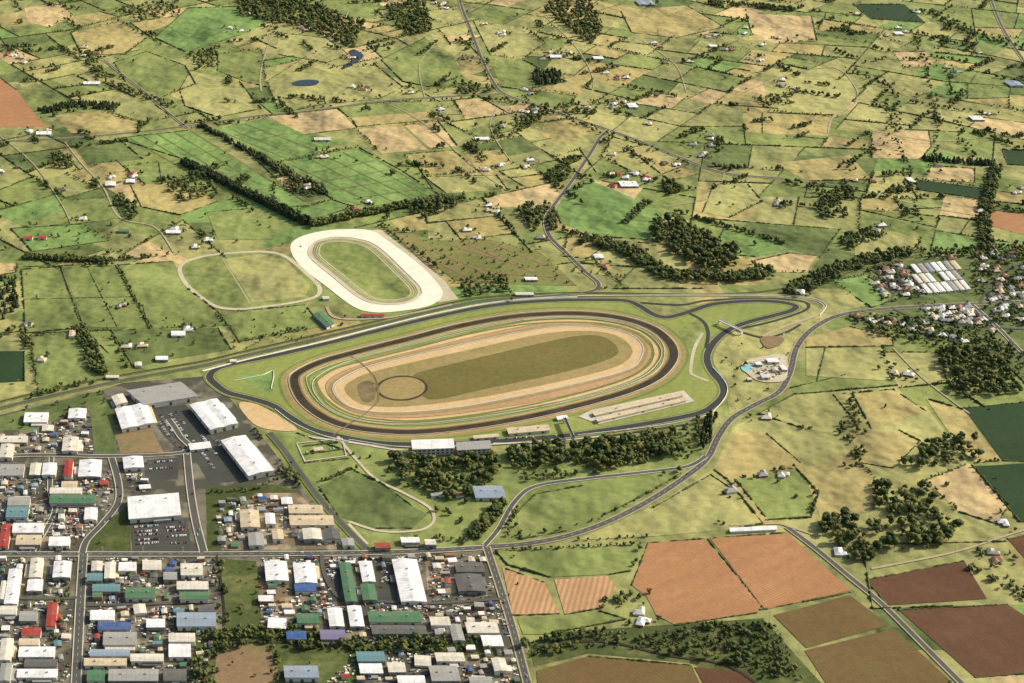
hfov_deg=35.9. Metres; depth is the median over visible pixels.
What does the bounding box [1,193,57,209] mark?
hedge
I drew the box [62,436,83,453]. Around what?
warehouse
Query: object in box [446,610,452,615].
shed
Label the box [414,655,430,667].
shed
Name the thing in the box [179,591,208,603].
warehouse
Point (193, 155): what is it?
path
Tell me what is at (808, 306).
path
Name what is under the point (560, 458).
tree
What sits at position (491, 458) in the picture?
tree
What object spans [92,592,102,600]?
shed
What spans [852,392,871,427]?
hedge
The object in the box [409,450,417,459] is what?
tree
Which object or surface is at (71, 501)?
warehouse
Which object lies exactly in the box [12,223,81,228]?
hedge
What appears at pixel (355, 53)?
pond
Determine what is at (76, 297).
hedge
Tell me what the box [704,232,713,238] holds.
tree
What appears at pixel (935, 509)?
tree
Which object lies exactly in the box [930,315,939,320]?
house
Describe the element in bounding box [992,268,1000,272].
house
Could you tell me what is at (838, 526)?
tree
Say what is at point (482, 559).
shed
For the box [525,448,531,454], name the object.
tree
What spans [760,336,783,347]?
ground area
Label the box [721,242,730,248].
tree
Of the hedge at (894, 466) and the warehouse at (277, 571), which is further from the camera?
the hedge at (894, 466)
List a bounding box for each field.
[0,78,45,126]
[0,263,15,273]
[0,351,23,382]
[13,225,106,250]
[22,267,79,331]
[25,3,72,26]
[31,331,130,390]
[55,112,139,132]
[61,197,121,223]
[63,265,146,327]
[71,139,140,163]
[72,22,145,53]
[113,328,230,367]
[115,52,187,96]
[118,261,227,327]
[127,131,306,205]
[132,182,215,213]
[156,7,271,50]
[180,71,260,115]
[207,208,292,238]
[216,119,347,160]
[216,305,320,341]
[218,49,266,85]
[267,109,354,133]
[268,59,401,108]
[278,33,346,61]
[281,148,437,205]
[298,200,350,218]
[320,471,426,527]
[322,0,380,18]
[340,101,426,116]
[352,113,434,125]
[357,126,426,152]
[376,223,576,285]
[382,38,461,86]
[405,121,456,148]
[406,150,478,174]
[426,175,505,192]
[463,150,510,165]
[475,22,542,59]
[490,60,563,88]
[498,544,641,576]
[502,567,558,614]
[517,473,678,538]
[518,611,621,633]
[537,656,698,682]
[539,117,595,143]
[555,576,615,613]
[557,180,663,238]
[580,475,760,539]
[603,138,686,177]
[622,5,722,37]
[630,148,695,178]
[632,539,760,623]
[695,667,752,682]
[703,183,761,217]
[710,533,850,609]
[714,430,813,521]
[721,229,788,257]
[737,468,813,518]
[747,14,816,42]
[756,253,816,271]
[761,393,847,434]
[763,74,854,116]
[763,113,832,135]
[774,155,869,180]
[774,595,887,647]
[804,452,880,516]
[805,629,948,682]
[806,327,892,346]
[806,348,892,380]
[834,275,901,307]
[850,430,917,466]
[854,4,923,22]
[854,231,920,254]
[854,389,924,427]
[869,561,986,604]
[872,131,930,158]
[894,52,933,67]
[900,605,1023,676]
[916,180,983,197]
[926,166,974,181]
[927,399,1000,462]
[927,464,1006,522]
[964,402,1023,460]
[974,463,1023,520]
[990,211,1023,234]
[1003,150,1023,164]
[1008,536,1023,556]
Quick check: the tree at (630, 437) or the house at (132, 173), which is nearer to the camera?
the tree at (630, 437)
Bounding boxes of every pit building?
[473,434,498,439]
[506,424,549,435]
[592,392,683,416]
[595,397,686,422]
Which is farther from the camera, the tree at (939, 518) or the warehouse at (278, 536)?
the tree at (939, 518)
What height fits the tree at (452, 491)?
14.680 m
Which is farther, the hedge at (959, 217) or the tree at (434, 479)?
the hedge at (959, 217)
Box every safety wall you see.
[202,296,576,370]
[234,370,273,388]
[275,409,348,441]
[348,438,566,447]
[577,367,727,434]
[595,294,825,314]
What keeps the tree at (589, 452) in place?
on the ground area at (510, 480)
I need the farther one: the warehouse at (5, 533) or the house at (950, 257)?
the house at (950, 257)
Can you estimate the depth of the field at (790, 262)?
3296.31 m
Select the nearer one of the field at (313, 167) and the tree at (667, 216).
the tree at (667, 216)
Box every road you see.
[0,296,533,408]
[0,545,484,555]
[2,93,503,141]
[13,418,189,456]
[19,596,78,599]
[31,457,56,551]
[72,554,86,682]
[79,458,121,552]
[87,601,214,605]
[104,60,187,127]
[184,452,206,551]
[267,432,368,548]
[319,555,500,603]
[459,0,783,178]
[483,455,706,545]
[484,546,530,682]
[485,300,1023,547]
[534,129,609,297]
[786,527,963,682]
[871,277,894,304]
[893,309,1023,328]
[972,304,1023,352]
[979,263,1022,301]
[990,0,1023,61]
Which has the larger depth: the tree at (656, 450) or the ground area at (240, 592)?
the tree at (656, 450)
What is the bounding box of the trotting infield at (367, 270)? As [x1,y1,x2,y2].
[308,237,422,304]
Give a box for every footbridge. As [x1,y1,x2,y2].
[563,418,574,440]
[718,319,742,334]
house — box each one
[20,321,33,326]
[37,356,46,361]
[78,216,86,220]
[117,303,126,308]
[121,343,131,348]
[126,171,136,174]
[136,342,147,347]
[183,326,193,331]
[191,244,199,248]
[203,237,212,241]
[462,227,471,231]
[472,235,480,239]
[482,167,489,171]
[525,158,533,161]
[536,235,544,239]
[599,264,608,269]
[608,183,617,187]
[633,606,644,615]
[636,616,650,626]
[643,122,651,125]
[660,161,668,165]
[708,143,715,147]
[724,485,737,493]
[757,469,768,477]
[760,413,771,419]
[774,202,781,206]
[778,471,789,478]
[795,289,804,294]
[834,547,846,556]
[849,178,857,181]
[870,281,879,284]
[875,287,885,292]
[876,222,886,226]
[876,283,884,287]
[880,292,888,297]
[883,321,891,325]
[886,317,896,322]
[888,269,894,273]
[889,370,898,375]
[890,286,901,290]
[896,278,903,283]
[900,271,908,275]
[901,292,909,296]
[902,286,912,290]
[903,370,914,376]
[905,282,913,286]
[917,289,926,293]
[923,327,933,331]
[926,312,935,315]
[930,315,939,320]
[936,305,945,308]
[939,317,948,321]
[947,255,955,259]
[949,336,958,341]
[956,319,964,323]
[960,338,969,343]
[963,303,971,307]
[965,319,972,324]
[967,311,974,316]
[974,320,982,325]
[975,208,985,212]
[980,263,988,267]
[986,547,1000,555]
[987,292,994,296]
[987,327,996,332]
[988,297,998,301]
[991,308,999,312]
[991,556,1002,563]
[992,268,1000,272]
[994,289,1004,293]
[996,519,1009,526]
[997,277,1004,281]
[1000,303,1010,308]
[1001,296,1009,300]
[1002,313,1009,317]
[1006,254,1015,258]
[1007,285,1016,289]
[1013,190,1021,194]
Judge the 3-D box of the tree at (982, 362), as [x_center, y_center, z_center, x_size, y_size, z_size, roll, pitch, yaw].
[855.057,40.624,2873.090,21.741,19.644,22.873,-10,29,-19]
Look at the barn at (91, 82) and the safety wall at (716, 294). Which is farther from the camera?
the barn at (91, 82)
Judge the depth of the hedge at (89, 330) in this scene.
3011.78 m
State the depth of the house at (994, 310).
3083.75 m
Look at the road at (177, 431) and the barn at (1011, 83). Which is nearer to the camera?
the road at (177, 431)
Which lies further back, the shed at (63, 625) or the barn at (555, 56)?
the barn at (555, 56)
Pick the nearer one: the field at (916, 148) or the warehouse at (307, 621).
the warehouse at (307, 621)
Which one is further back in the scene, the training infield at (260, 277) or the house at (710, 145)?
the house at (710, 145)
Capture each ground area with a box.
[0,376,359,551]
[0,390,105,453]
[0,406,94,453]
[0,551,521,682]
[11,504,48,548]
[87,506,130,550]
[101,400,116,453]
[114,428,162,452]
[191,627,502,682]
[206,485,295,549]
[214,644,277,682]
[221,493,336,549]
[221,559,260,631]
[259,583,293,625]
[270,421,712,549]
[425,557,455,593]
[529,618,820,682]
[580,402,1012,544]
[713,293,848,413]
[742,354,787,381]
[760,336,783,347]
[866,251,1023,376]
[872,262,919,293]
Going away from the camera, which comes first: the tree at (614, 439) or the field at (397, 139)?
the tree at (614, 439)
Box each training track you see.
[177,251,321,309]
[290,312,676,433]
[316,318,660,422]
[334,326,641,411]
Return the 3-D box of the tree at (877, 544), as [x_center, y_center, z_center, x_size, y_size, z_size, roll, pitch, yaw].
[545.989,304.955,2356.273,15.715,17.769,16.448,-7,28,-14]
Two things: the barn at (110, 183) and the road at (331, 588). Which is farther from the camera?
the barn at (110, 183)
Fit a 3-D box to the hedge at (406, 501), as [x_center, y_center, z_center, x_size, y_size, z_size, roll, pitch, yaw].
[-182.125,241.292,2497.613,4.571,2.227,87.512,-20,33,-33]
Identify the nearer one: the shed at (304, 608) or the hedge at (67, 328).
the shed at (304, 608)
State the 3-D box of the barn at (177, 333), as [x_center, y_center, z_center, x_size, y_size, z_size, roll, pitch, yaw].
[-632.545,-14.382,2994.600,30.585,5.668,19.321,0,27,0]
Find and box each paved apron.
[371,230,457,301]
[578,390,693,423]
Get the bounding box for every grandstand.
[411,438,454,454]
[456,440,491,454]
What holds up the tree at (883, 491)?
on the farmland
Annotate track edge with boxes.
[203,297,801,447]
[206,298,799,445]
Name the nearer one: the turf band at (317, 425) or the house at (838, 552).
the house at (838, 552)
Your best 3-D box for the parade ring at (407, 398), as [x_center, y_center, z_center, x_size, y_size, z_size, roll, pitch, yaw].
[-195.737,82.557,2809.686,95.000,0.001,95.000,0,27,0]
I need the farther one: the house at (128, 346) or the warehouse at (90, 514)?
the house at (128, 346)
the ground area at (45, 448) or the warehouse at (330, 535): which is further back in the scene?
the ground area at (45, 448)
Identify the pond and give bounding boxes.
[292,80,318,85]
[342,49,363,68]
[741,365,753,371]
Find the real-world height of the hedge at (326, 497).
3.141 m
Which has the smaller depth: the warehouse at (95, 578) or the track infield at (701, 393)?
the warehouse at (95, 578)
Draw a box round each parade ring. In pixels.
[375,375,428,400]
[376,376,427,400]
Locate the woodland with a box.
[0,0,1023,682]
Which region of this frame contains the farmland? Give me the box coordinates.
[0,0,1023,682]
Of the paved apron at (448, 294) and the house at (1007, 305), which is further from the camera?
the paved apron at (448, 294)
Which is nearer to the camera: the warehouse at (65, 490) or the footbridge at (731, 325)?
the warehouse at (65, 490)
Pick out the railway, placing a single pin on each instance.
(435, 306)
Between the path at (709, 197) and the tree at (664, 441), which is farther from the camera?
the path at (709, 197)
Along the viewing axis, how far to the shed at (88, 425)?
2685.78 m
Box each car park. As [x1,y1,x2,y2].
[130,517,191,550]
[144,457,179,479]
[153,404,247,484]
[322,559,341,601]
[376,559,397,603]
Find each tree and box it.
[5,284,10,291]
[14,299,19,307]
[195,670,202,677]
[211,628,218,634]
[221,641,231,648]
[237,638,245,646]
[263,632,272,639]
[290,623,297,628]
[294,472,300,479]
[297,639,308,649]
[306,637,313,644]
[310,625,318,632]
[338,637,345,642]
[387,450,398,460]
[394,460,404,467]
[397,469,409,475]
[398,457,407,462]
[399,642,408,650]
[400,474,408,481]
[407,638,415,646]
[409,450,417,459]
[412,631,421,639]
[416,468,422,474]
[417,453,426,460]
[419,478,426,484]
[421,458,429,466]
[421,470,430,477]
[427,454,435,461]
[427,463,434,470]
[428,637,438,646]
[430,471,436,477]
[430,482,439,491]
[431,477,438,483]
[432,460,441,467]
[439,476,444,483]
[440,458,445,466]
[443,480,450,487]
[446,461,453,470]
[449,488,456,495]
[450,456,456,462]
[455,457,465,466]
[462,485,472,494]
[464,450,473,455]
[464,458,474,464]
[467,529,475,538]
[470,453,478,462]
[473,525,481,532]
[479,515,485,522]
[481,471,491,480]
[481,524,488,531]
[483,519,491,526]
[487,449,497,454]
[487,455,494,461]
[487,464,498,474]
[489,507,496,511]
[490,516,497,522]
[491,498,499,503]
[494,454,500,462]
[506,447,516,453]
[506,450,516,459]
[517,451,527,458]
[520,442,527,448]
[520,637,527,645]
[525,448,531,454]
[531,437,538,444]
[532,444,537,451]
[535,449,546,457]
[536,458,544,464]
[538,440,545,448]
[541,438,551,444]
[545,445,554,455]
[551,437,562,446]
[551,630,558,638]
[551,643,559,651]
[555,454,564,463]
[558,446,564,453]
[564,451,570,459]
[569,440,577,448]
[569,448,580,457]
[569,448,581,456]
[578,626,585,633]
[582,438,590,444]
[584,435,591,441]
[584,448,595,457]
[592,459,600,467]
[594,442,604,449]
[595,448,604,454]
[596,453,603,461]
[597,436,604,442]
[597,465,605,472]
[601,438,608,444]
[602,456,610,465]
[605,448,612,457]
[611,436,619,443]
[611,447,618,455]
[613,454,621,459]
[615,459,622,467]
[617,451,625,458]
[618,445,626,451]
[619,435,627,443]
[625,446,633,452]
[625,454,634,459]
[627,434,634,441]
[636,442,644,450]
[645,441,655,451]
[646,435,655,442]
[653,224,660,231]
[653,447,659,454]
[658,429,667,440]
[660,448,669,457]
[662,438,669,443]
[663,441,673,449]
[664,212,671,220]
[667,646,675,653]
[669,425,676,434]
[670,243,680,253]
[671,233,678,239]
[672,230,680,234]
[674,217,683,222]
[674,440,682,445]
[675,220,684,225]
[676,444,684,453]
[681,236,688,243]
[681,645,689,650]
[682,248,693,254]
[683,232,691,238]
[683,629,690,635]
[684,641,692,646]
[686,252,696,262]
[687,244,696,250]
[691,234,700,240]
[698,248,706,254]
[698,257,709,262]
[702,650,710,656]
[703,241,710,247]
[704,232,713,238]
[706,251,712,259]
[709,242,717,247]
[713,249,720,256]
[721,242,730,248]
[723,257,729,265]
[724,625,734,631]
[726,639,736,647]
[727,252,734,258]
[729,243,739,250]
[739,639,746,645]
[759,627,769,635]
[771,661,779,667]
[818,520,826,526]
[821,513,831,523]
[821,525,829,533]
[827,520,834,528]
[828,516,836,524]
[831,511,840,518]
[831,529,844,540]
[833,524,841,529]
[839,506,850,515]
[840,514,850,523]
[843,520,849,529]
[845,530,855,541]
[849,522,857,529]
[850,513,859,520]
[850,550,861,557]
[851,528,861,536]
[854,539,865,546]
[859,550,865,559]
[861,544,868,551]
[866,518,873,526]
[867,549,875,557]
[872,495,879,501]
[872,540,881,550]
[873,526,881,533]
[875,478,888,487]
[876,498,884,507]
[878,488,888,496]
[882,535,893,545]
[883,478,892,486]
[886,513,895,523]
[886,531,895,536]
[892,497,900,502]
[892,502,903,512]
[892,536,899,546]
[893,502,900,512]
[895,516,907,524]
[898,489,910,496]
[901,501,908,510]
[905,499,914,509]
[905,531,917,541]
[907,513,918,522]
[908,456,915,464]
[909,521,918,533]
[911,494,917,502]
[911,534,921,545]
[912,526,923,533]
[915,489,925,495]
[917,445,927,452]
[917,457,928,467]
[917,479,926,487]
[918,448,926,457]
[920,505,928,513]
[925,534,932,542]
[928,447,936,455]
[928,491,938,498]
[929,505,939,513]
[930,437,941,446]
[930,443,939,451]
[932,530,945,537]
[933,515,943,522]
[934,536,945,544]
[939,357,947,364]
[939,521,946,531]
[944,343,952,351]
[944,353,951,361]
[945,525,953,532]
[945,531,953,539]
[948,382,958,390]
[950,364,962,372]
[950,519,963,527]
[952,349,960,357]
[954,435,966,444]
[956,377,964,384]
[960,375,969,381]
[963,344,974,350]
[970,376,980,385]
[971,431,977,440]
[972,360,980,366]
[974,372,983,377]
[974,449,984,456]
[978,359,988,367]
[984,350,994,358]
[984,368,991,375]
[987,380,995,387]
[988,374,996,379]
[992,385,999,394]
[997,355,1005,360]
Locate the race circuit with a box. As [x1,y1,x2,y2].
[206,298,798,445]
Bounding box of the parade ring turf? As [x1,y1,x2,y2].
[379,377,424,398]
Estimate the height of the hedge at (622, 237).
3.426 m
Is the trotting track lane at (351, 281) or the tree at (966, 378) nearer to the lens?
the tree at (966, 378)
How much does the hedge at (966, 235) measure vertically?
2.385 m
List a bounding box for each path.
[0,136,70,222]
[56,34,138,59]
[65,142,174,252]
[129,137,186,170]
[158,134,227,176]
[175,132,255,181]
[192,131,304,200]
[217,129,292,160]
[222,258,250,303]
[259,0,318,90]
[289,163,365,199]
[296,438,346,461]
[305,436,409,452]
[312,159,391,200]
[325,304,451,319]
[329,157,413,198]
[333,401,377,434]
[337,436,435,532]
[344,152,428,195]
[348,523,368,543]
[351,356,378,401]
[359,149,436,193]
[382,101,505,189]
[419,43,435,97]
[490,95,511,162]
[493,436,598,443]
[545,16,593,107]
[577,295,826,336]
[577,424,684,439]
[638,67,858,137]
[640,297,809,328]
[642,40,686,91]
[670,173,724,206]
[687,312,709,347]
[689,333,708,380]
[730,523,816,535]
[736,324,801,337]
[763,333,784,355]
[804,181,973,214]
[872,130,989,140]
[872,529,1023,568]
[893,348,968,412]
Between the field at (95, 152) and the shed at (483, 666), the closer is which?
the shed at (483, 666)
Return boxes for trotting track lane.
[308,237,421,304]
[314,239,416,301]
[316,240,413,300]
[318,241,411,299]
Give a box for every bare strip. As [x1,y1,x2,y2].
[392,231,436,271]
[413,242,488,274]
[424,255,468,276]
[447,243,503,260]
[462,242,534,271]
[479,271,565,277]
[489,242,549,266]
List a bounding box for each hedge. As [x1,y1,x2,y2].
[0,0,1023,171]
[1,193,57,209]
[10,228,31,250]
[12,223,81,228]
[21,269,26,332]
[22,265,59,269]
[23,350,25,379]
[24,264,101,266]
[26,327,81,333]
[33,240,108,251]
[33,329,135,333]
[35,296,131,298]
[55,249,106,264]
[60,266,80,325]
[60,267,108,352]
[65,186,104,198]
[86,266,116,325]
[111,329,132,364]
[115,265,149,327]
[119,261,171,264]
[143,206,179,214]
[180,201,217,214]
[187,288,217,310]
[218,327,231,348]
[241,304,304,310]
[296,432,347,451]
[302,440,337,446]
[303,449,341,454]
[305,458,348,463]
[316,206,351,218]
[318,486,338,515]
[353,470,380,482]
[355,219,389,227]
[359,147,399,169]
[376,527,412,528]
[381,482,411,505]
[390,211,425,219]
[400,169,439,194]
[403,150,451,154]
[425,175,490,176]
[427,220,445,223]
[446,221,461,239]
[449,215,496,220]
[462,233,513,239]
[494,550,507,563]
[501,159,557,170]
[505,568,544,582]
[507,563,549,577]
[513,613,558,615]
[520,492,536,509]
[520,530,566,539]
[525,236,572,244]
[537,484,582,493]
[544,260,591,265]
[550,618,626,633]
[565,608,598,614]
[582,262,681,269]
[588,655,689,665]
[598,609,623,617]
[603,489,653,514]
[609,236,647,239]
[610,569,630,574]
[613,267,635,288]
[614,287,678,288]
[616,240,681,245]
[626,146,668,178]
[631,532,783,584]
[643,188,694,197]
[653,474,710,506]
[654,164,688,176]
[654,472,681,489]
[676,612,757,625]
[679,287,705,288]
[693,217,746,221]
[699,180,769,183]
[702,185,713,211]
[707,538,761,606]
[727,479,761,521]
[735,478,765,516]
[739,522,762,526]
[747,221,833,228]
[753,252,789,260]
[757,412,800,427]
[759,394,794,412]
[760,592,850,609]
[765,432,799,461]
[765,467,819,519]
[768,516,810,520]
[790,374,844,387]
[793,387,856,394]
[805,196,864,197]
[806,344,892,347]
[809,179,869,180]
[809,385,888,392]
[813,184,865,191]
[817,347,825,380]
[833,394,848,412]
[852,389,890,392]
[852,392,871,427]
[858,384,897,388]
[860,209,934,226]
[861,462,892,468]
[863,555,873,606]
[866,560,963,579]
[870,542,956,544]
[872,296,904,307]
[872,605,953,608]
[880,351,938,352]
[893,440,920,467]
[898,429,919,440]
[898,604,1007,610]
[899,379,969,387]
[911,207,941,208]
[915,188,978,198]
[929,399,962,409]
[930,230,936,249]
[937,230,1005,241]
[940,215,975,219]
[948,382,988,409]
[957,540,1006,542]
[959,511,996,523]
[964,401,1023,407]
[973,467,1019,520]
[975,672,1023,677]
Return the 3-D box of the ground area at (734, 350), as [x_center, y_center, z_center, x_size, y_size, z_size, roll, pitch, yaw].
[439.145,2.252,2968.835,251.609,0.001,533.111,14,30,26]
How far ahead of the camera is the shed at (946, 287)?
3180.17 m
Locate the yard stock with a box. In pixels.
[0,262,912,682]
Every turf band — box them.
[278,307,688,440]
[282,309,684,438]
[286,310,680,436]
[300,316,667,428]
[306,318,661,425]
[314,321,654,421]
[328,323,647,414]
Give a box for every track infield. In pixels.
[216,302,789,439]
[237,372,273,392]
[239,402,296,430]
[303,316,666,427]
[318,320,658,422]
[326,323,651,417]
[336,327,639,410]
[344,331,632,406]
[413,335,618,398]
[678,316,712,347]
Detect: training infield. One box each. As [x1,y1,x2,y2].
[182,252,317,307]
[225,254,309,301]
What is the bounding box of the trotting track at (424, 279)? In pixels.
[290,229,442,311]
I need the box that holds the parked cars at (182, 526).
[45,419,334,609]
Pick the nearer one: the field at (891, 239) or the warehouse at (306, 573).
the warehouse at (306, 573)
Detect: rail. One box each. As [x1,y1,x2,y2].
[289,311,677,433]
[289,311,678,434]
[306,318,661,424]
[308,237,421,303]
[312,316,664,423]
[325,321,653,417]
[333,325,642,412]
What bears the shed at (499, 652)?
on the ground area at (328, 663)
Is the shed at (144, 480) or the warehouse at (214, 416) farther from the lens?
the warehouse at (214, 416)
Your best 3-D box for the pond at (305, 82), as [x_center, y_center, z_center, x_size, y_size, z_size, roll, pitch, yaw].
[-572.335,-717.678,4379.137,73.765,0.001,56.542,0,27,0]
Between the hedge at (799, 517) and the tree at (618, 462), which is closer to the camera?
the hedge at (799, 517)
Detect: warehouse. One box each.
[0,436,27,447]
[0,443,15,460]
[0,464,24,480]
[0,524,11,549]
[0,580,6,602]
[0,606,16,619]
[0,638,16,663]
[0,663,16,682]
[4,568,24,606]
[5,506,29,522]
[7,496,30,507]
[12,523,44,535]
[15,535,41,550]
[16,669,57,682]
[18,638,39,646]
[18,647,54,660]
[19,611,37,623]
[21,627,41,638]
[24,412,48,426]
[24,557,43,578]
[24,659,57,668]
[26,579,42,593]
[29,462,42,477]
[42,462,56,477]
[45,602,61,629]
[48,536,70,551]
[49,487,81,494]
[49,495,95,507]
[50,560,71,580]
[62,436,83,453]
[63,459,75,479]
[68,408,89,420]
[74,459,101,479]
[84,507,97,522]
[84,657,126,668]
[87,572,102,583]
[87,669,104,682]
[89,649,129,659]
[90,610,114,622]
[91,560,104,572]
[92,584,119,594]
[97,622,130,632]
[103,632,136,650]
[104,562,118,581]
[108,669,158,682]
[110,393,127,407]
[115,403,157,432]
[118,562,136,574]
[123,456,146,471]
[125,587,155,601]
[126,382,197,407]
[127,493,180,523]
[130,654,163,666]
[142,559,160,572]
[163,572,176,582]
[163,669,186,682]
[169,633,194,645]
[169,644,190,660]
[177,581,208,592]
[177,612,215,630]
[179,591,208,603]
[181,563,202,580]
[188,441,211,451]
[190,398,237,433]
[221,435,274,479]
[235,509,259,530]
[248,532,266,548]
[261,513,275,527]
[264,560,291,583]
[272,529,287,542]
[283,666,318,681]
[286,631,306,641]
[288,505,322,514]
[289,515,334,527]
[293,562,320,585]
[294,584,316,594]
[296,613,318,629]
[298,527,321,542]
[313,311,334,329]
[319,630,345,645]
[322,528,340,542]
[323,607,344,628]
[339,537,354,548]
[339,562,357,604]
[347,605,364,629]
[355,560,375,584]
[356,651,385,664]
[357,583,377,602]
[358,663,383,678]
[367,611,421,624]
[371,625,426,636]
[374,542,390,550]
[387,661,405,675]
[390,558,426,604]
[397,675,425,682]
[400,537,419,547]
[424,539,436,547]
[428,665,460,682]
[429,617,450,630]
[434,652,465,668]
[446,624,464,643]
[454,562,484,575]
[454,573,487,594]
[464,621,499,636]
[468,676,492,682]
[473,486,505,500]
[480,635,503,649]
[491,657,512,675]
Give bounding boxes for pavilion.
[313,446,323,451]
[430,492,442,497]
[455,492,463,497]
[555,415,568,420]
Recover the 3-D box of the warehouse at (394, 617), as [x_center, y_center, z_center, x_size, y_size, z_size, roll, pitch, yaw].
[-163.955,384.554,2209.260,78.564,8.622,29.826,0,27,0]
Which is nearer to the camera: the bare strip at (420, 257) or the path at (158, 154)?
the bare strip at (420, 257)
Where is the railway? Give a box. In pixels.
[0,253,924,401]
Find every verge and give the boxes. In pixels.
[0,252,926,401]
[0,296,524,409]
[0,545,483,556]
[5,93,493,141]
[19,418,190,457]
[30,457,57,551]
[71,553,87,682]
[78,458,122,552]
[103,59,188,127]
[183,452,207,551]
[266,432,368,549]
[458,0,783,178]
[482,455,707,545]
[482,546,531,682]
[489,300,1017,548]
[535,129,610,297]
[785,527,965,682]
[972,304,1020,352]
[990,1,1023,61]
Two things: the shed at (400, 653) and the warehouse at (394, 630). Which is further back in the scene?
the warehouse at (394, 630)
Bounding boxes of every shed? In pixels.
[0,486,5,490]
[0,556,6,560]
[0,634,9,638]
[1,480,7,487]
[1,625,9,631]
[16,564,23,570]
[18,485,23,490]
[26,600,30,607]
[31,429,36,434]
[31,483,37,487]
[35,507,43,512]
[35,515,43,520]
[42,425,53,432]
[42,437,48,442]
[50,443,57,447]
[52,532,59,535]
[54,640,61,647]
[55,555,61,560]
[58,509,64,513]
[58,514,64,521]
[58,525,64,530]
[58,654,63,661]
[60,420,67,424]
[60,622,66,629]
[61,481,77,486]
[61,633,70,639]
[68,508,76,514]
[69,422,73,427]
[76,524,82,530]
[81,431,88,435]
[85,423,91,427]
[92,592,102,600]
[94,633,99,641]
[100,480,108,486]
[109,596,114,601]
[117,606,125,610]
[119,579,123,585]
[120,611,128,617]
[129,575,139,578]
[131,615,135,622]
[133,604,146,615]
[139,484,150,489]
[140,478,148,482]
[146,619,164,630]
[148,578,157,582]
[150,572,157,578]
[152,641,162,647]
[154,633,159,640]
[161,608,167,614]
[164,593,168,599]
[165,567,173,571]
[169,560,175,565]
[173,608,183,614]
[180,662,186,667]
[189,604,193,611]
[196,651,203,655]
[197,556,204,561]
[198,605,214,611]
[208,641,213,648]
[218,536,225,543]
[219,500,225,505]
[224,517,231,522]
[227,497,235,500]
[231,542,238,547]
[238,535,244,539]
[240,496,246,503]
[257,507,265,511]
[258,496,266,501]
[258,595,273,603]
[267,590,275,594]
[267,617,286,630]
[268,583,277,588]
[269,503,277,507]
[269,604,275,608]
[270,495,277,501]
[273,507,282,511]
[281,497,292,505]
[281,603,291,608]
[284,554,288,561]
[284,610,294,615]
[291,528,298,536]
[301,605,307,612]
[310,596,316,603]
[330,564,335,568]
[341,674,349,679]
[356,676,364,681]
[359,632,366,637]
[362,553,367,559]
[381,562,385,569]
[382,554,391,560]
[385,677,392,681]
[398,651,403,656]
[407,553,414,558]
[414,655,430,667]
[425,552,431,559]
[431,585,435,592]
[432,563,441,569]
[434,556,443,561]
[434,576,440,581]
[434,629,444,637]
[435,613,443,616]
[437,589,445,594]
[441,571,449,576]
[444,553,454,556]
[444,578,451,586]
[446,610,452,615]
[447,557,457,563]
[447,647,455,651]
[455,617,459,623]
[463,606,470,612]
[466,617,474,621]
[466,645,475,651]
[467,665,472,673]
[468,557,475,561]
[471,655,478,659]
[474,602,483,609]
[478,611,484,617]
[478,670,483,675]
[479,556,486,562]
[479,663,487,669]
[484,650,490,656]
[489,619,498,624]
[497,649,501,655]
[504,650,512,655]
[729,526,776,533]
[910,264,921,274]
[912,274,922,284]
[917,263,928,273]
[918,273,929,283]
[920,283,932,294]
[924,263,934,272]
[925,273,936,282]
[927,283,938,293]
[930,262,941,272]
[933,282,945,292]
[936,261,947,271]
[939,272,949,281]
[940,282,952,292]
[943,261,954,271]
[945,271,956,281]
[947,281,958,291]
[949,260,961,270]
[951,270,961,280]
[953,280,964,291]
[959,280,970,290]
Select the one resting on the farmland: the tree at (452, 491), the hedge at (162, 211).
the hedge at (162, 211)
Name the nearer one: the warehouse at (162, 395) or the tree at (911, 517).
the tree at (911, 517)
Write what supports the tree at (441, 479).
on the ground area at (510, 480)
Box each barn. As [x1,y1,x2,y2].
[23,236,32,240]
[36,131,50,135]
[37,236,46,239]
[69,330,75,338]
[83,81,99,84]
[105,181,115,186]
[106,375,118,379]
[119,229,128,232]
[126,179,134,183]
[135,361,141,367]
[156,356,167,361]
[166,230,180,234]
[171,331,184,336]
[314,137,330,141]
[322,296,328,300]
[360,314,383,317]
[474,137,489,140]
[514,292,533,295]
[524,277,537,281]
[549,55,561,58]
[592,56,603,59]
[593,254,603,259]
[618,181,638,187]
[626,103,638,108]
[635,0,655,5]
[754,362,761,366]
[760,374,770,379]
[765,358,778,363]
[771,367,778,372]
[779,365,786,371]
[893,31,904,35]
[905,177,915,183]
[968,116,984,120]
[1004,80,1023,86]
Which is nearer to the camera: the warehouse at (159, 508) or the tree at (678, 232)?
the warehouse at (159, 508)
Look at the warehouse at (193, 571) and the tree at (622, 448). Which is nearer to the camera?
the warehouse at (193, 571)
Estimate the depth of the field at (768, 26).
4874.98 m
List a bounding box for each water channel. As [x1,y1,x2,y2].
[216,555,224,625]
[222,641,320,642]
[534,640,756,682]
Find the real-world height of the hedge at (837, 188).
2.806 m
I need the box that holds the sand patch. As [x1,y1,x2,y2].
[357,381,375,401]
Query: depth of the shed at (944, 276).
3224.17 m
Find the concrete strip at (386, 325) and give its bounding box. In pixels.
[205,297,573,370]

